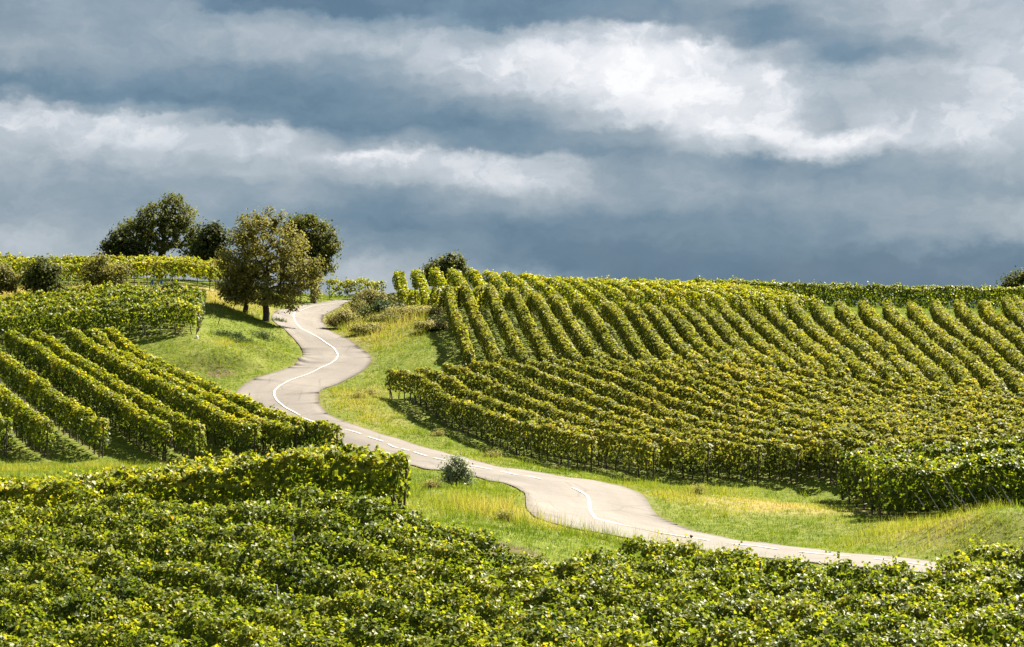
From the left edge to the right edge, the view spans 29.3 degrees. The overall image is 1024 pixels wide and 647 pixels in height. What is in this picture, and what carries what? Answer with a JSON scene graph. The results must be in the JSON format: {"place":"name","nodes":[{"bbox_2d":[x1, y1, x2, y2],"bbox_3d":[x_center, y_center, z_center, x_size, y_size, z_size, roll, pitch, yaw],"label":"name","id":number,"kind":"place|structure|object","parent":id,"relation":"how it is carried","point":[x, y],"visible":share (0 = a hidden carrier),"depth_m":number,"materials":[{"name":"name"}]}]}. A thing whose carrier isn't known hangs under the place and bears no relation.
{"place":"outdoors","nodes":[
{"label":"outdoors","id":0,"kind":"place"},
{"bbox_2d":[0,277,1023,645],"bbox_3d":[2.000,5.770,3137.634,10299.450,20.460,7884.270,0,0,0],"label":"ground","id":1,"kind":"structure","parent":0,"point":[68,444],"depth_m":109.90,"materials":[{"name":"green plant"}]},
{"bbox_2d":[0,261,24,294],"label":"orchard tree","id":2,"kind":"object","parent":1,"relation":"on","point":[7,283],"visible":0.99,"depth_m":155.65,"materials":[{"name":"green plant"}]},
{"bbox_2d":[0,384,55,458],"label":"vine row","id":3,"kind":"object","parent":1,"relation":"on","point":[33,422],"visible":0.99,"depth_m":110.98,"materials":[{"name":"green plant"}]},
{"bbox_2d":[10,253,72,294],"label":"bush","id":4,"kind":"object","parent":1,"relation":"on","point":[44,276],"visible":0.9,"depth_m":155.34,"materials":[{"name":"green plant"}]},
{"bbox_2d":[0,344,110,456],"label":"vine row","id":5,"kind":"object","parent":1,"relation":"on","point":[33,385],"visible":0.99,"depth_m":114.94,"materials":[{"name":"green plant"}]},
{"bbox_2d":[0,620,175,646],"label":"vine row","id":6,"kind":"object","parent":1,"relation":"on","point":[10,641],"visible":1,"depth_m":39.02,"materials":[{"name":"green plant"}]},
{"bbox_2d":[3,327,173,461],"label":"vine row","id":7,"kind":"object","parent":1,"relation":"on","point":[85,386],"visible":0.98,"depth_m":117.83,"materials":[{"name":"green plant"}]},
{"bbox_2d":[0,296,199,343],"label":"vine row","id":8,"kind":"object","parent":1,"relation":"on","point":[116,313],"visible":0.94,"depth_m":138.98,"materials":[{"name":"green plant"}]},
{"bbox_2d":[0,297,200,333],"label":"vine row","id":9,"kind":"object","parent":1,"relation":"on","point":[107,304],"visible":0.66,"depth_m":140.51,"materials":[{"name":"green plant"}]},
{"bbox_2d":[1,294,201,330],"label":"vine row","id":10,"kind":"object","parent":1,"relation":"on","point":[84,303],"visible":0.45,"depth_m":142.14,"materials":[{"name":"green plant"}]},
{"bbox_2d":[0,285,203,323],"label":"vine row","id":11,"kind":"object","parent":1,"relation":"on","point":[125,292],"visible":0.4,"depth_m":145.47,"materials":[{"name":"green plant"}]},
{"bbox_2d":[0,289,203,327],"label":"vine row","id":12,"kind":"object","parent":1,"relation":"on","point":[89,299],"visible":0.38,"depth_m":143.89,"materials":[{"name":"green plant"}]},
{"bbox_2d":[0,285,205,320],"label":"vine row","id":13,"kind":"object","parent":1,"relation":"on","point":[94,290],"visible":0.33,"depth_m":147.08,"materials":[{"name":"green plant"}]},
{"bbox_2d":[0,279,206,315],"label":"vine row","id":14,"kind":"object","parent":1,"relation":"on","point":[98,287],"visible":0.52,"depth_m":148.69,"materials":[{"name":"green plant"}]},
{"bbox_2d":[76,251,135,290],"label":"bush","id":15,"kind":"object","parent":1,"relation":"on","point":[99,273],"visible":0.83,"depth_m":155.75,"materials":[{"name":"green plant"}]},
{"bbox_2d":[0,257,218,290],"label":"vine row","id":16,"kind":"object","parent":1,"relation":"on","point":[161,264],"visible":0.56,"depth_m":165.25,"materials":[{"name":"green plant"}]},
{"bbox_2d":[30,328,206,460],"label":"vine row","id":17,"kind":"object","parent":1,"relation":"on","point":[149,404],"visible":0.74,"depth_m":114.71,"materials":[{"name":"green plant"}]},
{"bbox_2d":[97,223,160,276],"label":"dark tree","id":18,"kind":"object","parent":1,"relation":"on","point":[124,244],"visible":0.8,"depth_m":179.15,"materials":[{"name":"green plant"}]},
{"bbox_2d":[0,597,299,646],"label":"vine row","id":19,"kind":"object","parent":1,"relation":"on","point":[99,633],"visible":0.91,"depth_m":40.61,"materials":[{"name":"green plant"}]},
{"bbox_2d":[116,190,203,278],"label":"dark tree","id":20,"kind":"object","parent":1,"relation":"on","point":[175,223],"visible":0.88,"depth_m":181.28,"materials":[{"name":"green plant"}]},
{"bbox_2d":[63,325,262,455],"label":"vine row","id":21,"kind":"object","parent":1,"relation":"on","point":[203,410],"visible":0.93,"depth_m":116.90,"materials":[{"name":"green plant"}]},
{"bbox_2d":[86,327,304,452],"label":"vine row","id":22,"kind":"object","parent":1,"relation":"on","point":[274,428],"visible":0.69,"depth_m":113.14,"materials":[{"name":"green plant"}]},
{"bbox_2d":[4,436,394,509],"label":"vine row","id":23,"kind":"object","parent":1,"relation":"on","point":[206,459],"visible":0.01,"depth_m":67.83,"materials":[{"name":"green plant"}]},
{"bbox_2d":[0,445,404,506],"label":"vine row","id":24,"kind":"object","parent":1,"relation":"on","point":[213,463],"visible":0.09,"depth_m":65.26,"materials":[{"name":"green plant"}]},
{"bbox_2d":[0,444,411,523],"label":"vine row","id":25,"kind":"object","parent":1,"relation":"on","point":[258,468],"visible":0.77,"depth_m":59.96,"materials":[{"name":"green plant"}]},
{"bbox_2d":[5,437,406,523],"bbox_3d":[-12.447,5.639,62.864,18.267,4.104,1.318,0,0,2],"label":"vine row","id":26,"kind":"object","parent":1,"relation":"on","point":[121,473],"visible":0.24,"depth_m":62.58,"materials":[{"name":"green plant"}]},
{"bbox_2d":[181,219,232,281],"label":"dark tree","id":27,"kind":"object","parent":1,"relation":"on","point":[209,240],"visible":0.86,"depth_m":177.24,"materials":[{"name":"green plant"}]},
{"bbox_2d":[103,326,344,449],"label":"vine row","id":28,"kind":"object","parent":1,"relation":"on","point":[316,430],"visible":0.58,"depth_m":113.72,"materials":[{"name":"green plant"}]},
{"bbox_2d":[0,578,522,646],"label":"vine row","id":29,"kind":"object","parent":1,"relation":"on","point":[75,604],"visible":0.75,"depth_m":42.16,"materials":[{"name":"green plant"}]},
{"bbox_2d":[210,206,330,321],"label":"fruit tree","id":30,"kind":"object","parent":1,"relation":"on","point":[284,268],"visible":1,"depth_m":156.28,"materials":[{"name":"green plant"}]},
{"bbox_2d":[278,208,347,303],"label":"dark tree","id":31,"kind":"object","parent":1,"relation":"on","point":[322,241],"visible":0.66,"depth_m":177.38,"materials":[{"name":"green plant"}]},
{"bbox_2d":[325,276,369,298],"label":"vine row","id":32,"kind":"object","parent":1,"relation":"on","point":[354,283],"visible":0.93,"depth_m":185.07,"materials":[{"name":"green plant"}]},
{"bbox_2d":[0,546,696,646],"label":"vine row","id":33,"kind":"object","parent":1,"relation":"on","point":[354,632],"visible":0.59,"depth_m":43.07,"materials":[{"name":"green plant"}]},
{"bbox_2d":[392,269,420,307],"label":"vine row","id":34,"kind":"object","parent":1,"relation":"on","point":[400,285],"visible":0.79,"depth_m":171.06,"materials":[{"name":"green plant"}]},
{"bbox_2d":[0,527,844,646],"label":"vine row","id":35,"kind":"object","parent":1,"relation":"on","point":[417,616],"visible":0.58,"depth_m":45.25,"materials":[{"name":"green plant"}]},
{"bbox_2d":[410,269,442,308],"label":"vine row","id":36,"kind":"object","parent":1,"relation":"on","point":[419,281],"visible":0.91,"depth_m":170.51,"materials":[{"name":"green plant"}]},
{"bbox_2d":[418,249,469,286],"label":"bush","id":37,"kind":"object","parent":1,"relation":"on","point":[450,260],"visible":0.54,"depth_m":189.53,"materials":[{"name":"green plant"}]},
{"bbox_2d":[435,453,476,485],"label":"bush","id":38,"kind":"object","parent":1,"relation":"on","point":[461,474],"visible":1,"depth_m":78.85,"materials":[{"name":"green plant"}]},
{"bbox_2d":[442,282,475,368],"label":"vine row","id":39,"kind":"object","parent":1,"relation":"on","point":[459,329],"visible":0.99,"depth_m":142.23,"materials":[{"name":"green plant"}]},
{"bbox_2d":[457,281,502,372],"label":"vine row","id":40,"kind":"object","parent":1,"relation":"on","point":[484,338],"visible":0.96,"depth_m":142.63,"materials":[{"name":"green plant"}]},
{"bbox_2d":[385,366,597,472],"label":"vine row","id":41,"kind":"object","parent":1,"relation":"on","point":[467,408],"visible":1,"depth_m":108.82,"materials":[{"name":"green plant"}]},
{"bbox_2d":[0,510,985,646],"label":"vine row","id":42,"kind":"object","parent":1,"relation":"on","point":[328,579],"visible":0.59,"depth_m":46.32,"materials":[{"name":"green plant"}]},
{"bbox_2d":[482,283,529,379],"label":"vine row","id":43,"kind":"object","parent":1,"relation":"on","point":[507,331],"visible":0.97,"depth_m":141.75,"materials":[{"name":"green plant"}]},
{"bbox_2d":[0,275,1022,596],"bbox_3d":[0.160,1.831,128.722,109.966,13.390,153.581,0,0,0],"label":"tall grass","id":44,"kind":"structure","parent":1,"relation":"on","point":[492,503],"depth_m":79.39,"materials":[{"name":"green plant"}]},
{"bbox_2d":[0,495,1023,646],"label":"vine row","id":45,"kind":"object","parent":1,"relation":"on","point":[351,550],"visible":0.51,"depth_m":47.62,"materials":[{"name":"green plant"}]},
{"bbox_2d":[503,286,556,374],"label":"vine row","id":46,"kind":"object","parent":1,"relation":"on","point":[514,303],"visible":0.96,"depth_m":141.92,"materials":[{"name":"green plant"}]},
{"bbox_2d":[414,365,659,480],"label":"vine row","id":47,"kind":"object","parent":1,"relation":"on","point":[502,408],"visible":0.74,"depth_m":103.08,"materials":[{"name":"green plant"}]},
{"bbox_2d":[62,480,1023,646],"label":"vine row","id":48,"kind":"object","parent":1,"relation":"on","point":[723,607],"visible":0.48,"depth_m":48.90,"materials":[{"name":"green plant"}]},
{"bbox_2d":[525,291,582,369],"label":"vine row","id":49,"kind":"object","parent":1,"relation":"on","point":[537,305],"visible":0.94,"depth_m":142.17,"materials":[{"name":"green plant"}]},
{"bbox_2d":[533,274,584,307],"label":"vine row","id":50,"kind":"object","parent":1,"relation":"on","point":[562,287],"visible":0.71,"depth_m":174.31,"materials":[{"name":"green plant"}]},
{"bbox_2d":[545,290,610,368],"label":"vine row","id":51,"kind":"object","parent":1,"relation":"on","point":[561,311],"visible":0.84,"depth_m":142.06,"materials":[{"name":"green plant"}]},
{"bbox_2d":[442,362,714,481],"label":"vine row","id":52,"kind":"object","parent":1,"relation":"on","point":[546,408],"visible":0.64,"depth_m":104.36,"materials":[{"name":"green plant"}]},
{"bbox_2d":[552,276,606,313],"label":"vine row","id":53,"kind":"object","parent":1,"relation":"on","point":[596,294],"visible":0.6,"depth_m":173.78,"materials":[{"name":"green plant"}]},
{"bbox_2d":[569,276,627,309],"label":"vine row","id":54,"kind":"object","parent":1,"relation":"on","point":[618,294],"visible":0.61,"depth_m":174.62,"materials":[{"name":"green plant"}]},
{"bbox_2d":[571,296,633,362],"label":"vine row","id":55,"kind":"object","parent":1,"relation":"on","point":[584,311],"visible":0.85,"depth_m":141.98,"materials":[{"name":"green plant"}]},
{"bbox_2d":[469,359,764,483],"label":"vine row","id":56,"kind":"object","parent":1,"relation":"on","point":[574,405],"visible":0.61,"depth_m":104.40,"materials":[{"name":"green plant"}]},
{"bbox_2d":[600,300,658,372],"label":"vine row","id":57,"kind":"object","parent":1,"relation":"on","point":[613,316],"visible":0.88,"depth_m":141.53,"materials":[{"name":"green plant"}]},
{"bbox_2d":[499,358,803,484],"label":"vine row","id":58,"kind":"object","parent":1,"relation":"on","point":[603,403],"visible":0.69,"depth_m":103.71,"materials":[{"name":"green plant"}]},
{"bbox_2d":[622,301,683,369],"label":"vine row","id":59,"kind":"object","parent":1,"relation":"on","point":[650,337],"visible":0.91,"depth_m":140.42,"materials":[{"name":"green plant"}]},
{"bbox_2d":[283,482,1023,645],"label":"vine row","id":60,"kind":"object","parent":1,"relation":"on","point":[922,610],"visible":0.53,"depth_m":49.46,"materials":[{"name":"green plant"}]},
{"bbox_2d":[642,302,708,363],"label":"vine row","id":61,"kind":"object","parent":1,"relation":"on","point":[662,324],"visible":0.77,"depth_m":139.80,"materials":[{"name":"green plant"}]},
{"bbox_2d":[527,358,844,484],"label":"vine row","id":62,"kind":"object","parent":1,"relation":"on","point":[601,387],"visible":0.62,"depth_m":103.83,"materials":[{"name":"green plant"}]},
{"bbox_2d":[659,300,731,362],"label":"vine row","id":63,"kind":"object","parent":1,"relation":"on","point":[684,328],"visible":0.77,"depth_m":139.52,"materials":[{"name":"green plant"}]},
{"bbox_2d":[554,357,875,470],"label":"vine row","id":64,"kind":"object","parent":1,"relation":"on","point":[663,397],"visible":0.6,"depth_m":106.88,"materials":[{"name":"green plant"}]},
{"bbox_2d":[678,300,753,365],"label":"vine row","id":65,"kind":"object","parent":1,"relation":"on","point":[702,327],"visible":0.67,"depth_m":138.58,"materials":[{"name":"green plant"}]},
{"bbox_2d":[697,298,776,368],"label":"vine row","id":66,"kind":"object","parent":1,"relation":"on","point":[725,331],"visible":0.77,"depth_m":139.14,"materials":[{"name":"green plant"}]},
{"bbox_2d":[581,356,900,463],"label":"vine row","id":67,"kind":"object","parent":1,"relation":"on","point":[681,393],"visible":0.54,"depth_m":107.13,"materials":[{"name":"green plant"}]},
{"bbox_2d":[717,298,799,373],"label":"vine row","id":68,"kind":"object","parent":1,"relation":"on","point":[739,324],"visible":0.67,"depth_m":137.89,"materials":[{"name":"green plant"}]},
{"bbox_2d":[607,357,925,454],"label":"vine row","id":69,"kind":"object","parent":1,"relation":"on","point":[708,389],"visible":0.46,"depth_m":108.97,"materials":[{"name":"green plant"}]},
{"bbox_2d":[739,301,824,377],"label":"vine row","id":70,"kind":"object","parent":1,"relation":"on","point":[765,329],"visible":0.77,"depth_m":138.43,"materials":[{"name":"green plant"}]},
{"bbox_2d":[634,358,952,449],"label":"vine row","id":71,"kind":"object","parent":1,"relation":"on","point":[757,399],"visible":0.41,"depth_m":104.62,"materials":[{"name":"green plant"}]},
{"bbox_2d":[569,538,1023,645],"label":"vine row","id":72,"kind":"object","parent":1,"relation":"on","point":[869,583],"visible":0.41,"depth_m":48.15,"materials":[{"name":"green plant"}]},
{"bbox_2d":[763,299,853,380],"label":"vine row","id":73,"kind":"object","parent":1,"relation":"on","point":[780,322],"visible":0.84,"depth_m":137.00,"materials":[{"name":"green plant"}]},
{"bbox_2d":[662,357,970,445],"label":"vine row","id":74,"kind":"object","parent":1,"relation":"on","point":[771,393],"visible":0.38,"depth_m":105.58,"materials":[{"name":"green plant"}]},
{"bbox_2d":[616,530,1023,621],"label":"vine row","id":75,"kind":"object","parent":1,"relation":"on","point":[779,565],"visible":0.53,"depth_m":50.46,"materials":[{"name":"green plant"}]},
{"bbox_2d":[786,294,877,383],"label":"vine row","id":76,"kind":"object","parent":1,"relation":"on","point":[799,316],"visible":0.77,"depth_m":139.20,"materials":[{"name":"green plant"}]},
{"bbox_2d":[687,357,990,440],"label":"vine row","id":77,"kind":"object","parent":1,"relation":"on","point":[741,376],"visible":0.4,"depth_m":107.82,"materials":[{"name":"green plant"}]},
{"bbox_2d":[810,298,902,388],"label":"vine row","id":78,"kind":"object","parent":1,"relation":"on","point":[842,334],"visible":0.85,"depth_m":137.03,"materials":[{"name":"green plant"}]},
{"bbox_2d":[693,275,1023,308],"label":"vine row","id":79,"kind":"object","parent":1,"relation":"on","point":[879,286],"visible":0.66,"depth_m":189.84,"materials":[{"name":"green plant"}]},
{"bbox_2d":[701,277,1023,307],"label":"vine row","id":80,"kind":"object","parent":1,"relation":"on","point":[832,284],"visible":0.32,"depth_m":191.95,"materials":[{"name":"green plant"}]},
{"bbox_2d":[712,360,1014,439],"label":"vine row","id":81,"kind":"object","parent":1,"relation":"on","point":[806,394],"visible":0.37,"depth_m":105.22,"materials":[{"name":"green plant"}]},
{"bbox_2d":[833,301,927,390],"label":"vine row","id":82,"kind":"object","parent":1,"relation":"on","point":[846,315],"visible":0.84,"depth_m":135.88,"materials":[{"name":"green plant"}]},
{"bbox_2d":[737,363,1023,439],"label":"vine row","id":83,"kind":"object","parent":1,"relation":"on","point":[993,429],"visible":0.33,"depth_m":104.19,"materials":[{"name":"green plant"}]},
{"bbox_2d":[764,362,1022,437],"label":"vine row","id":84,"kind":"object","parent":1,"relation":"on","point":[828,387],"visible":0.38,"depth_m":104.81,"materials":[{"name":"green plant"}]},
{"bbox_2d":[857,300,954,391],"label":"vine row","id":85,"kind":"object","parent":1,"relation":"on","point":[930,370],"visible":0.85,"depth_m":136.18,"materials":[{"name":"green plant"}]},
{"bbox_2d":[793,366,1023,434],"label":"vine row","id":86,"kind":"object","parent":1,"relation":"on","point":[811,373],"visible":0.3,"depth_m":106.50,"materials":[{"name":"green plant"}]},
{"bbox_2d":[824,368,1023,422],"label":"vine row","id":87,"kind":"object","parent":1,"relation":"on","point":[888,393],"visible":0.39,"depth_m":107.32,"materials":[{"name":"green plant"}]},
{"bbox_2d":[837,430,1023,499],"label":"vine row","id":88,"kind":"object","parent":1,"relation":"on","point":[910,448],"visible":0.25,"depth_m":89.78,"materials":[{"name":"green plant"}]},
{"bbox_2d":[882,299,980,395],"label":"vine row","id":89,"kind":"object","parent":1,"relation":"on","point":[948,363],"visible":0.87,"depth_m":134.83,"materials":[{"name":"green plant"}]},
{"bbox_2d":[843,432,1023,503],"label":"vine row","id":90,"kind":"object","parent":1,"relation":"on","point":[935,453],"visible":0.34,"depth_m":87.95,"materials":[{"name":"green plant"}]},
{"bbox_2d":[850,443,1023,506],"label":"vine row","id":91,"kind":"object","parent":1,"relation":"on","point":[855,460],"visible":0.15,"depth_m":86.41,"materials":[{"name":"green plant"}]},
{"bbox_2d":[856,373,1023,423],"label":"vine row","id":92,"kind":"object","parent":1,"relation":"on","point":[941,399],"visible":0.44,"depth_m":107.74,"materials":[{"name":"green plant"}]},
{"bbox_2d":[857,447,1023,509],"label":"vine row","id":93,"kind":"object","parent":1,"relation":"on","point":[956,460],"visible":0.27,"depth_m":84.57,"materials":[{"name":"green plant"}]},
{"bbox_2d":[864,453,1023,514],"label":"vine row","id":94,"kind":"object","parent":1,"relation":"on","point":[982,460],"visible":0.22,"depth_m":82.73,"materials":[{"name":"green plant"}]},
{"bbox_2d":[872,454,1023,517],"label":"vine row","id":95,"kind":"object","parent":1,"relation":"on","point":[921,473],"visible":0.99,"depth_m":80.91,"materials":[{"name":"green plant"}]},
{"bbox_2d":[886,370,1023,416],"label":"vine row","id":96,"kind":"object","parent":1,"relation":"on","point":[897,379],"visible":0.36,"depth_m":109.03,"materials":[{"name":"green plant"}]},
{"bbox_2d":[905,301,1007,391],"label":"vine row","id":97,"kind":"object","parent":1,"relation":"on","point":[984,375],"visible":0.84,"depth_m":134.63,"materials":[{"name":"green plant"}]},
{"bbox_2d":[920,380,1023,407],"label":"vine row","id":98,"kind":"object","parent":1,"relation":"on","point":[962,392],"visible":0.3,"depth_m":110.04,"materials":[{"name":"green plant"}]},
{"bbox_2d":[929,299,1023,393],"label":"vine row","id":99,"kind":"object","parent":1,"relation":"on","point":[989,356],"visible":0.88,"depth_m":134.92,"materials":[{"name":"green plant"}]},
{"bbox_2d":[934,549,1023,596],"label":"vine row","id":100,"kind":"object","parent":1,"relation":"on","point":[958,563],"visible":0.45,"depth_m":49.87,"materials":[{"name":"green plant"}]},
{"bbox_2d":[953,299,1023,377],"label":"vine row","id":101,"kind":"object","parent":1,"relation":"on","point":[1005,349],"visible":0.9,"depth_m":143.35,"materials":[{"name":"green plant"}]},
{"bbox_2d":[965,532,1023,574],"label":"vine row","id":102,"kind":"object","parent":1,"relation":"on","point":[985,553],"visible":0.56,"depth_m":51.50,"materials":[{"name":"green plant"}]},
{"bbox_2d":[976,299,1023,355],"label":"vine row","id":103,"kind":"object","parent":1,"relation":"on","point":[1011,332],"visible":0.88,"depth_m":153.63,"materials":[{"name":"green plant"}]},
{"bbox_2d":[0,0,1023,307],"label":"sky","id":104,"kind":"structure","parent":0,"point":[859,142],"materials":[{"name":"grey"}]},
{"bbox_2d":[236,298,1015,573],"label":"road","id":105,"kind":"structure","parent":0,"point":[628,507],"depth_m":92.81,"materials":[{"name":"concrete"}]},
{"bbox_2d":[273,301,927,564],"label":"road marking","id":106,"kind":"object","parent":105,"relation":"on","point":[589,507],"visible":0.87,"depth_m":101.47,"materials":[{"name":"paint"}]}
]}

